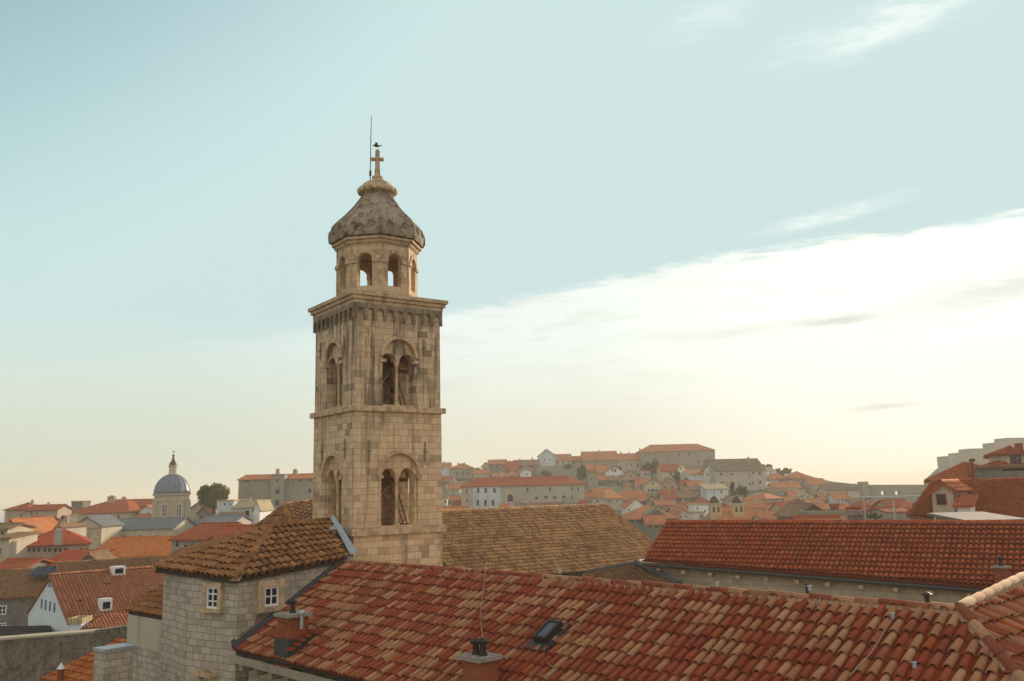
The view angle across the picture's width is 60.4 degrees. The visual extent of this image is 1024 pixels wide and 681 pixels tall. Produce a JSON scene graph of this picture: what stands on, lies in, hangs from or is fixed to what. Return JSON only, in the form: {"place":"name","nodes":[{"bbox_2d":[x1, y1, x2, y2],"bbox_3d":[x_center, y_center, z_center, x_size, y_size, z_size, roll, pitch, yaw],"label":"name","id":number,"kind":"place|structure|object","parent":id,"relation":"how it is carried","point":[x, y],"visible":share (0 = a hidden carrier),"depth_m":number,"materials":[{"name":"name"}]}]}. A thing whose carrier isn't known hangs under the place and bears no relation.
{"place":"outdoors","nodes":[
{"label":"outdoors","id":0,"kind":"place"},
{"bbox_2d":[0,482,923,522],"bbox_3d":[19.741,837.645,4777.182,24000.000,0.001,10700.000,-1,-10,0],"label":"sea","id":1,"kind":"structure","parent":0,"point":[6,506],"depth_m":6559.41,"materials":[{"name":"teal liquid"}]},
{"bbox_2d":[0,0,1023,503],"label":"sky","id":2,"kind":"structure","parent":0,"point":[781,234],"materials":[{"name":"blue"}]},
{"bbox_2d":[442,469,831,514],"bbox_3d":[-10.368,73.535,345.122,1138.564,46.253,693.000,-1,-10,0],"label":"ground","id":3,"kind":"structure","parent":0,"point":[614,487],"depth_m":283.84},
{"bbox_2d":[0,522,37,534],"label":"house","id":4,"kind":"structure","parent":3,"relation":"on","point":[9,527],"depth_m":112.21,"materials":[{"name":"paint"}]},
{"bbox_2d":[2,499,35,522],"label":"house","id":5,"kind":"structure","parent":3,"relation":"on","point":[17,511],"depth_m":186.94,"materials":[{"name":"paint"}]},
{"bbox_2d":[0,531,41,561],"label":"house","id":6,"kind":"structure","parent":3,"relation":"on","point":[14,545],"depth_m":101.62,"materials":[{"name":"paint"}]},
{"bbox_2d":[0,567,48,625],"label":"house","id":7,"kind":"structure","parent":3,"relation":"on","point":[20,588],"depth_m":83.50,"materials":[{"name":"stone"}]},
{"bbox_2d":[0,625,50,635],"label":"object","id":8,"kind":"structure","parent":3,"relation":"on","point":[11,630],"depth_m":61.10,"materials":[{"name":"metal"}]},
{"bbox_2d":[0,557,54,570],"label":"house","id":9,"kind":"structure","parent":3,"relation":"on","point":[14,563],"depth_m":95.42,"materials":[{"name":"tile"}]},
{"bbox_2d":[7,516,57,535],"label":"house","id":10,"kind":"structure","parent":3,"relation":"on","point":[46,524],"depth_m":120.87,"materials":[{"name":"tile"}]},
{"bbox_2d":[24,502,73,517],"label":"house","id":11,"kind":"structure","parent":3,"relation":"on","point":[56,510],"depth_m":185.73,"materials":[{"name":"paint"}]},
{"bbox_2d":[27,527,91,558],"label":"house","id":12,"kind":"structure","parent":3,"relation":"on","point":[52,543],"depth_m":105.25,"materials":[{"name":"tile"}]},
{"bbox_2d":[0,625,126,680],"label":"rubble wall","id":13,"kind":"structure","parent":3,"relation":"on","point":[31,657],"depth_m":50.30,"materials":[{"name":"grey stone"}]},
{"bbox_2d":[54,515,89,536],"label":"house","id":14,"kind":"structure","parent":3,"relation":"on","point":[75,527],"depth_m":127.68,"materials":[{"name":"paint"}]},
{"bbox_2d":[67,615,91,630],"bbox_3d":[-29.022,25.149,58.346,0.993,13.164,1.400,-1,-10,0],"label":"chimney","id":15,"kind":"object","parent":3,"relation":"on","point":[78,622],"depth_m":58.76,"materials":[{"name":"beige stone"}]},
{"bbox_2d":[45,548,116,566],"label":"house","id":16,"kind":"structure","parent":3,"relation":"on","point":[72,555],"depth_m":101.35,"materials":[{"name":"tile"}]},
{"bbox_2d":[71,501,90,510],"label":"house","id":17,"kind":"structure","parent":3,"relation":"on","point":[75,505],"depth_m":218.72,"materials":[{"name":"stone"}]},
{"bbox_2d":[40,638,126,680],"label":"house","id":18,"kind":"structure","parent":3,"relation":"on","point":[80,669],"depth_m":38.04,"materials":[{"name":"tile"}]},
{"bbox_2d":[26,565,163,631],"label":"house","id":19,"kind":"structure","parent":3,"relation":"on","point":[60,599],"depth_m":64.19,"materials":[{"name":"tile"}]},
{"bbox_2d":[80,549,116,561],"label":"house","id":20,"kind":"structure","parent":3,"relation":"on","point":[100,554],"depth_m":95.92,"materials":[{"name":"tile"}]},
{"bbox_2d":[80,613,127,629],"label":"house","id":21,"kind":"structure","parent":3,"relation":"on","point":[108,620],"depth_m":59.47,"materials":[{"name":"tile"}]},
{"bbox_2d":[56,556,157,574],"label":"house","id":22,"kind":"structure","parent":3,"relation":"on","point":[77,565],"depth_m":88.46,"materials":[{"name":"tile"}]},
{"bbox_2d":[29,566,56,575],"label":"solar panel row","id":23,"kind":"object","parent":22,"relation":"on","point":[41,570],"visible":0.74,"depth_m":86.83,"materials":[{"name":"glass"}]},
{"bbox_2d":[72,495,141,521],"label":"house","id":24,"kind":"structure","parent":3,"relation":"on","point":[122,507],"depth_m":204.64,"materials":[{"name":"tile"}]},
{"bbox_2d":[93,643,134,680],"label":"stone pier","id":25,"kind":"structure","parent":3,"relation":"on","point":[113,662],"depth_m":27.58,"materials":[{"name":"stone"}]},
{"bbox_2d":[97,535,174,560],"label":"house","id":26,"kind":"structure","parent":3,"relation":"on","point":[159,547],"depth_m":112.44,"materials":[{"name":"tile"}]},
{"bbox_2d":[79,514,197,548],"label":"house","id":27,"kind":"structure","parent":3,"relation":"on","point":[101,530],"depth_m":156.71,"materials":[{"name":"paint"}]},
{"bbox_2d":[126,584,162,680],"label":"annex","id":28,"kind":"object","parent":3,"relation":"on","point":[144,625],"visible":0.87,"depth_m":30.53,"materials":[{"name":"brown tile"}]},
{"bbox_2d":[152,450,203,524],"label":"cathedral","id":29,"kind":"structure","parent":3,"relation":"on","point":[171,493],"depth_m":184.72,"materials":[{"name":"metal"}]},
{"bbox_2d":[190,501,216,519],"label":"house","id":30,"kind":"structure","parent":3,"relation":"on","point":[196,508],"depth_m":201.58,"materials":[{"name":"paint"}]},
{"bbox_2d":[167,522,241,552],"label":"house","id":31,"kind":"structure","parent":3,"relation":"on","point":[201,532],"depth_m":94.67,"materials":[{"name":"tile"}]},
{"bbox_2d":[196,506,216,518],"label":"house","id":32,"kind":"structure","parent":3,"relation":"on","point":[204,512],"depth_m":194.69,"materials":[{"name":"paint"}]},
{"bbox_2d":[196,482,229,514],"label":"tree","id":33,"kind":"object","parent":3,"relation":"on","point":[208,496],"visible":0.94,"depth_m":192.01,"materials":[{"name":"green plant"}]},
{"bbox_2d":[199,514,253,523],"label":"house","id":34,"kind":"structure","parent":3,"relation":"on","point":[243,518],"depth_m":150.62,"materials":[{"name":"paint"}]},
{"bbox_2d":[216,499,246,513],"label":"house","id":35,"kind":"structure","parent":3,"relation":"on","point":[224,505],"depth_m":173.24,"materials":[{"name":"paint"}]},
{"bbox_2d":[212,524,254,538],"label":"house","id":36,"kind":"structure","parent":3,"relation":"on","point":[222,530],"depth_m":93.84,"materials":[{"name":"tile"}]},
{"bbox_2d":[231,498,262,523],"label":"house","id":37,"kind":"structure","parent":3,"relation":"on","point":[247,505],"depth_m":173.25,"materials":[{"name":"paint"}]},
{"bbox_2d":[153,515,357,680],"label":"apse building","id":38,"kind":"structure","parent":3,"relation":"on","point":[220,594],"depth_m":27.82,"materials":[{"name":"beige stone"}]},
{"bbox_2d":[199,581,223,613],"bbox_3d":[-9.217,7.888,27.047,0.893,0.907,0.190,-7,-11,31],"label":"window","id":39,"kind":"structure","parent":38,"relation":"in","point":[212,592],"depth_m":27.04,"materials":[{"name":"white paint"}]},
{"bbox_2d":[255,578,286,612],"bbox_3d":[-7.450,7.908,27.287,1.000,0.946,0.190,8,-13,-44],"label":"window","id":40,"kind":"structure","parent":38,"relation":"in","point":[270,593],"depth_m":27.27,"materials":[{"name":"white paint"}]},
{"bbox_2d":[251,499,274,523],"bbox_3d":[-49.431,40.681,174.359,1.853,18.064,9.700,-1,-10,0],"label":"house","id":41,"kind":"structure","parent":3,"relation":"on","point":[261,509],"depth_m":172.69,"materials":[{"name":"paint"}]},
{"bbox_2d":[237,468,312,501],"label":"house","id":42,"kind":"structure","parent":3,"relation":"on","point":[299,486],"depth_m":202.42,"materials":[{"name":"stone"}]},
{"bbox_2d":[270,474,287,511],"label":"tower","id":43,"kind":"structure","parent":3,"relation":"on","point":[278,491],"depth_m":200.90,"materials":[{"name":"stone"}]},
{"bbox_2d":[250,499,312,528],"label":"hip roofed hall","id":44,"kind":"structure","parent":3,"relation":"on","point":[298,509],"depth_m":44.42,"materials":[{"name":"brown tile"}]},
{"bbox_2d":[308,116,447,565],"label":"bell tower","id":45,"kind":"structure","parent":3,"relation":"on","point":[377,467],"depth_m":33.19,"materials":[{"name":"stone"}]},
{"bbox_2d":[447,483,460,494],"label":"house","id":46,"kind":"structure","parent":3,"relation":"on","point":[453,489],"depth_m":281.08,"materials":[{"name":"paint"}]},
{"bbox_2d":[448,462,475,479],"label":"house","id":47,"kind":"structure","parent":3,"relation":"on","point":[464,471],"depth_m":341.32,"materials":[{"name":"stone"}]},
{"bbox_2d":[473,469,490,477],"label":"house","id":48,"kind":"structure","parent":3,"relation":"on","point":[479,473],"depth_m":334.25,"materials":[{"name":"paint"}]},
{"bbox_2d":[487,459,506,477],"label":"house","id":49,"kind":"structure","parent":3,"relation":"on","point":[497,465],"depth_m":341.65,"materials":[{"name":"stone"}]},
{"bbox_2d":[492,471,519,476],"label":"house","id":50,"kind":"structure","parent":3,"relation":"on","point":[508,474],"depth_m":314.94,"materials":[{"name":"tile"}]},
{"bbox_2d":[500,486,512,506],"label":"house","id":51,"kind":"structure","parent":3,"relation":"on","point":[506,494],"depth_m":202.89,"materials":[{"name":"paint"}]},
{"bbox_2d":[505,460,518,471],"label":"house","id":52,"kind":"structure","parent":3,"relation":"on","point":[510,466],"depth_m":336.54,"materials":[{"name":"stone"}]},
{"bbox_2d":[460,476,584,508],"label":"monastery","id":53,"kind":"structure","parent":3,"relation":"on","point":[480,492],"depth_m":210.92,"materials":[{"name":"paint"}]},
{"bbox_2d":[513,457,539,474],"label":"house","id":54,"kind":"structure","parent":3,"relation":"on","point":[533,464],"depth_m":343.69,"materials":[{"name":"stone"}]},
{"bbox_2d":[516,501,566,506],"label":"house","id":55,"kind":"structure","parent":3,"relation":"on","point":[526,503],"depth_m":179.44,"materials":[{"name":"stone"}]},
{"bbox_2d":[537,449,555,466],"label":"house","id":56,"kind":"structure","parent":3,"relation":"on","point":[546,457],"depth_m":349.02,"materials":[{"name":"paint"}]},
{"bbox_2d":[442,503,653,576],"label":"church nave","id":57,"kind":"structure","parent":3,"relation":"on","point":[578,540],"depth_m":58.24,"materials":[{"name":"tile"}]},
{"bbox_2d":[536,463,583,477],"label":"retaining wall","id":58,"kind":"structure","parent":3,"relation":"on","point":[558,470],"depth_m":331.13,"materials":[{"name":"stone"}]},
{"bbox_2d":[554,454,571,464],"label":"house","id":59,"kind":"structure","parent":3,"relation":"on","point":[562,459],"depth_m":349.21,"materials":[{"name":"paint"}]},
{"bbox_2d":[576,463,587,481],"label":"tree","id":60,"kind":"object","parent":3,"relation":"on","point":[581,473],"visible":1,"depth_m":296.18,"materials":[{"name":"green plant"}]},
{"bbox_2d":[586,473,597,487],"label":"house","id":61,"kind":"structure","parent":3,"relation":"on","point":[592,479],"depth_m":281.46,"materials":[{"name":"stone"}]},
{"bbox_2d":[584,490,605,503],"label":"house","id":62,"kind":"structure","parent":3,"relation":"on","point":[594,497],"depth_m":221.40,"materials":[{"name":"tile"}]},
{"bbox_2d":[580,450,617,467],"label":"house","id":63,"kind":"structure","parent":3,"relation":"on","point":[600,457],"depth_m":348.24,"materials":[{"name":"stone"}]},
{"bbox_2d":[588,487,623,510],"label":"house","id":64,"kind":"structure","parent":3,"relation":"on","point":[613,499],"depth_m":230.62,"materials":[{"name":"tile"}]},
{"bbox_2d":[603,466,624,475],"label":"house","id":65,"kind":"structure","parent":3,"relation":"on","point":[613,471],"depth_m":314.40,"materials":[{"name":"paint"}]},
{"bbox_2d":[227,557,1023,680],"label":"convent building","id":66,"kind":"structure","parent":3,"relation":"on","point":[352,620],"depth_m":18.90,"materials":[{"name":"tile"}]},
{"bbox_2d":[615,452,639,471],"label":"house","id":67,"kind":"structure","parent":3,"relation":"on","point":[628,461],"depth_m":345.72,"materials":[{"name":"paint"}]},
{"bbox_2d":[582,559,682,583],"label":"side chapel","id":68,"kind":"structure","parent":3,"relation":"on","point":[637,570],"depth_m":49.25,"materials":[{"name":"tile"}]},
{"bbox_2d":[621,498,643,513],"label":"house","id":69,"kind":"structure","parent":3,"relation":"on","point":[630,504],"depth_m":201.49,"materials":[{"name":"paint"}]},
{"bbox_2d":[629,488,646,505],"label":"house","id":70,"kind":"structure","parent":3,"relation":"on","point":[638,495],"depth_m":238.88,"materials":[{"name":"tile"}]},
{"bbox_2d":[621,505,679,531],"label":"house","id":71,"kind":"structure","parent":3,"relation":"on","point":[633,517],"depth_m":170.29,"materials":[{"name":"tile"}]},
{"bbox_2d":[641,458,659,477],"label":"tree","id":72,"kind":"object","parent":3,"relation":"on","point":[650,467],"visible":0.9,"depth_m":313.23,"materials":[{"name":"green plant"}]},
{"bbox_2d":[640,478,662,492],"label":"house","id":73,"kind":"structure","parent":3,"relation":"on","point":[650,485],"depth_m":266.20,"materials":[{"name":"paint"}]},
{"bbox_2d":[639,515,665,561],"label":"house","id":74,"kind":"structure","parent":3,"relation":"on","point":[652,525],"depth_m":147.42,"materials":[{"name":"stone"}]},
{"bbox_2d":[651,497,675,512],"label":"house","id":75,"kind":"structure","parent":3,"relation":"on","point":[662,505],"depth_m":218.93,"materials":[{"name":"stone"}]},
{"bbox_2d":[656,464,677,481],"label":"house","id":76,"kind":"structure","parent":3,"relation":"on","point":[663,471],"depth_m":298.07,"materials":[{"name":"paint"}]},
{"bbox_2d":[659,477,679,488],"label":"house","id":77,"kind":"structure","parent":3,"relation":"on","point":[668,482],"depth_m":268.25,"materials":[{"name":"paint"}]},
{"bbox_2d":[636,444,714,470],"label":"house","id":78,"kind":"structure","parent":3,"relation":"on","point":[684,455],"depth_m":342.14,"materials":[{"name":"stone"}]},
{"bbox_2d":[670,506,688,519],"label":"house","id":79,"kind":"structure","parent":3,"relation":"on","point":[681,513],"depth_m":181.46,"materials":[{"name":"paint"}]},
{"bbox_2d":[672,489,696,500],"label":"house","id":80,"kind":"structure","parent":3,"relation":"on","point":[687,495],"depth_m":249.44,"materials":[{"name":"tile"}]},
{"bbox_2d":[677,485,700,495],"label":"house","id":81,"kind":"structure","parent":3,"relation":"on","point":[697,490],"depth_m":258.67,"materials":[{"name":"stone"}]},
{"bbox_2d":[683,468,703,482],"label":"house","id":82,"kind":"structure","parent":3,"relation":"on","point":[695,474],"depth_m":280.53,"materials":[{"name":"paint"}]},
{"bbox_2d":[687,503,708,515],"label":"house","id":83,"kind":"structure","parent":3,"relation":"on","point":[698,507],"depth_m":201.32,"materials":[{"name":"paint"}]},
{"bbox_2d":[700,459,709,483],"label":"house","id":84,"kind":"structure","parent":3,"relation":"on","point":[704,470],"depth_m":279.73,"materials":[{"name":"paint"}]},
{"bbox_2d":[699,483,728,501],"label":"house","id":85,"kind":"structure","parent":3,"relation":"on","point":[719,491],"depth_m":244.30,"materials":[{"name":"paint"}]},
{"bbox_2d":[707,507,751,519],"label":"house","id":86,"kind":"structure","parent":3,"relation":"on","point":[726,514],"depth_m":167.75,"materials":[{"name":"paint"}]},
{"bbox_2d":[707,496,721,519],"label":"bell turret","id":87,"kind":"object","parent":86,"relation":"on","point":[715,508],"visible":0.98,"depth_m":167.86,"materials":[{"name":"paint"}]},
{"bbox_2d":[729,495,744,516],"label":"bell turret","id":88,"kind":"object","parent":86,"relation":"on","point":[737,507],"visible":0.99,"depth_m":167.80,"materials":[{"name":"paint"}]},
{"bbox_2d":[706,457,765,490],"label":"house","id":89,"kind":"structure","parent":3,"relation":"on","point":[749,472],"depth_m":271.73,"materials":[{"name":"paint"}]},
{"bbox_2d":[742,499,767,510],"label":"house","id":90,"kind":"structure","parent":3,"relation":"on","point":[760,504],"depth_m":202.97,"materials":[{"name":"paint"}]},
{"bbox_2d":[742,492,784,502],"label":"house","id":91,"kind":"structure","parent":3,"relation":"on","point":[764,496],"depth_m":225.74,"materials":[{"name":"tile"}]},
{"bbox_2d":[754,510,776,519],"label":"house","id":92,"kind":"structure","parent":3,"relation":"on","point":[764,515],"depth_m":173.89,"materials":[{"name":"paint"}]},
{"bbox_2d":[764,486,792,494],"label":"house","id":93,"kind":"structure","parent":3,"relation":"on","point":[779,491],"depth_m":267.01,"materials":[{"name":"paint"}]},
{"bbox_2d":[768,500,795,510],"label":"house","id":94,"kind":"structure","parent":3,"relation":"on","point":[779,505],"depth_m":189.37,"materials":[{"name":"tile"}]},
{"bbox_2d":[772,502,822,519],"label":"house","id":95,"kind":"structure","parent":3,"relation":"on","point":[790,509],"depth_m":121.45,"materials":[{"name":"stone"}]},
{"bbox_2d":[782,471,812,485],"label":"house","id":96,"kind":"structure","parent":3,"relation":"on","point":[799,477],"depth_m":305.01,"materials":[{"name":"tile"}]},
{"bbox_2d":[802,478,827,488],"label":"house","id":97,"kind":"structure","parent":3,"relation":"on","point":[811,483],"depth_m":298.38,"materials":[{"name":"tile"}]},
{"bbox_2d":[786,514,848,519],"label":"house","id":98,"kind":"structure","parent":3,"relation":"on","point":[819,517],"depth_m":83.74,"materials":[{"name":"tile"}]},
{"bbox_2d":[799,510,847,518],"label":"house","id":99,"kind":"structure","parent":3,"relation":"on","point":[831,512],"depth_m":109.74,"materials":[{"name":"stone"}]},
{"bbox_2d":[642,519,1023,603],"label":"convent wing","id":100,"kind":"structure","parent":3,"relation":"on","point":[949,561],"depth_m":45.20,"materials":[{"name":"red tile"}]},
{"bbox_2d":[825,491,851,504],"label":"house","id":101,"kind":"structure","parent":3,"relation":"on","point":[835,497],"depth_m":235.78,"materials":[{"name":"tile"}]},
{"bbox_2d":[817,484,860,496],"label":"house","id":102,"kind":"structure","parent":3,"relation":"on","point":[851,490],"depth_m":264.66,"materials":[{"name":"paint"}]},
{"bbox_2d":[847,510,864,519],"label":"vent block","id":103,"kind":"structure","parent":3,"relation":"on","point":[855,514],"depth_m":70.51,"materials":[{"name":"stone"}]},
{"bbox_2d":[826,481,927,503],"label":"city wall","id":104,"kind":"structure","parent":3,"relation":"on","point":[867,489],"depth_m":303.65,"materials":[{"name":"stone"}]},
{"bbox_2d":[863,515,909,519],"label":"terrace","id":105,"kind":"structure","parent":3,"relation":"on","point":[896,518],"depth_m":116.43,"materials":[{"name":"paint"}]},
{"bbox_2d":[850,495,920,519],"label":"pergola","id":106,"kind":"object","parent":105,"relation":"on","point":[892,497],"visible":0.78,"depth_m":115.93,"materials":[{"name":"grey paint"}]},
{"bbox_2d":[866,506,907,516],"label":"house","id":107,"kind":"structure","parent":3,"relation":"on","point":[885,511],"depth_m":118.76,"materials":[{"name":"paint"}]},
{"bbox_2d":[870,499,912,509],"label":"house","id":108,"kind":"structure","parent":3,"relation":"on","point":[905,504],"depth_m":149.74,"materials":[{"name":"tile"}]},
{"bbox_2d":[905,477,1023,519],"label":"dormer house","id":109,"kind":"structure","parent":3,"relation":"on","point":[1003,496],"depth_m":61.80,"materials":[{"name":"red tile"}]},
{"bbox_2d":[924,438,1023,484],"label":"fortress","id":110,"kind":"structure","parent":3,"relation":"on","point":[950,460],"depth_m":338.89,"materials":[{"name":"stone"}]},
{"bbox_2d":[927,512,1023,519],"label":"flat roof shed","id":111,"kind":"structure","parent":3,"relation":"on","point":[965,516],"depth_m":50.83,"materials":[{"name":"concrete"}]},
{"bbox_2d":[924,462,978,482],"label":"house","id":112,"kind":"structure","parent":0,"point":[962,470],"depth_m":92.63,"materials":[{"name":"tile"}]},
{"bbox_2d":[973,443,1023,478],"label":"attic tower","id":113,"kind":"structure","parent":0,"point":[1006,462],"depth_m":84.20,"materials":[{"name":"stone"}]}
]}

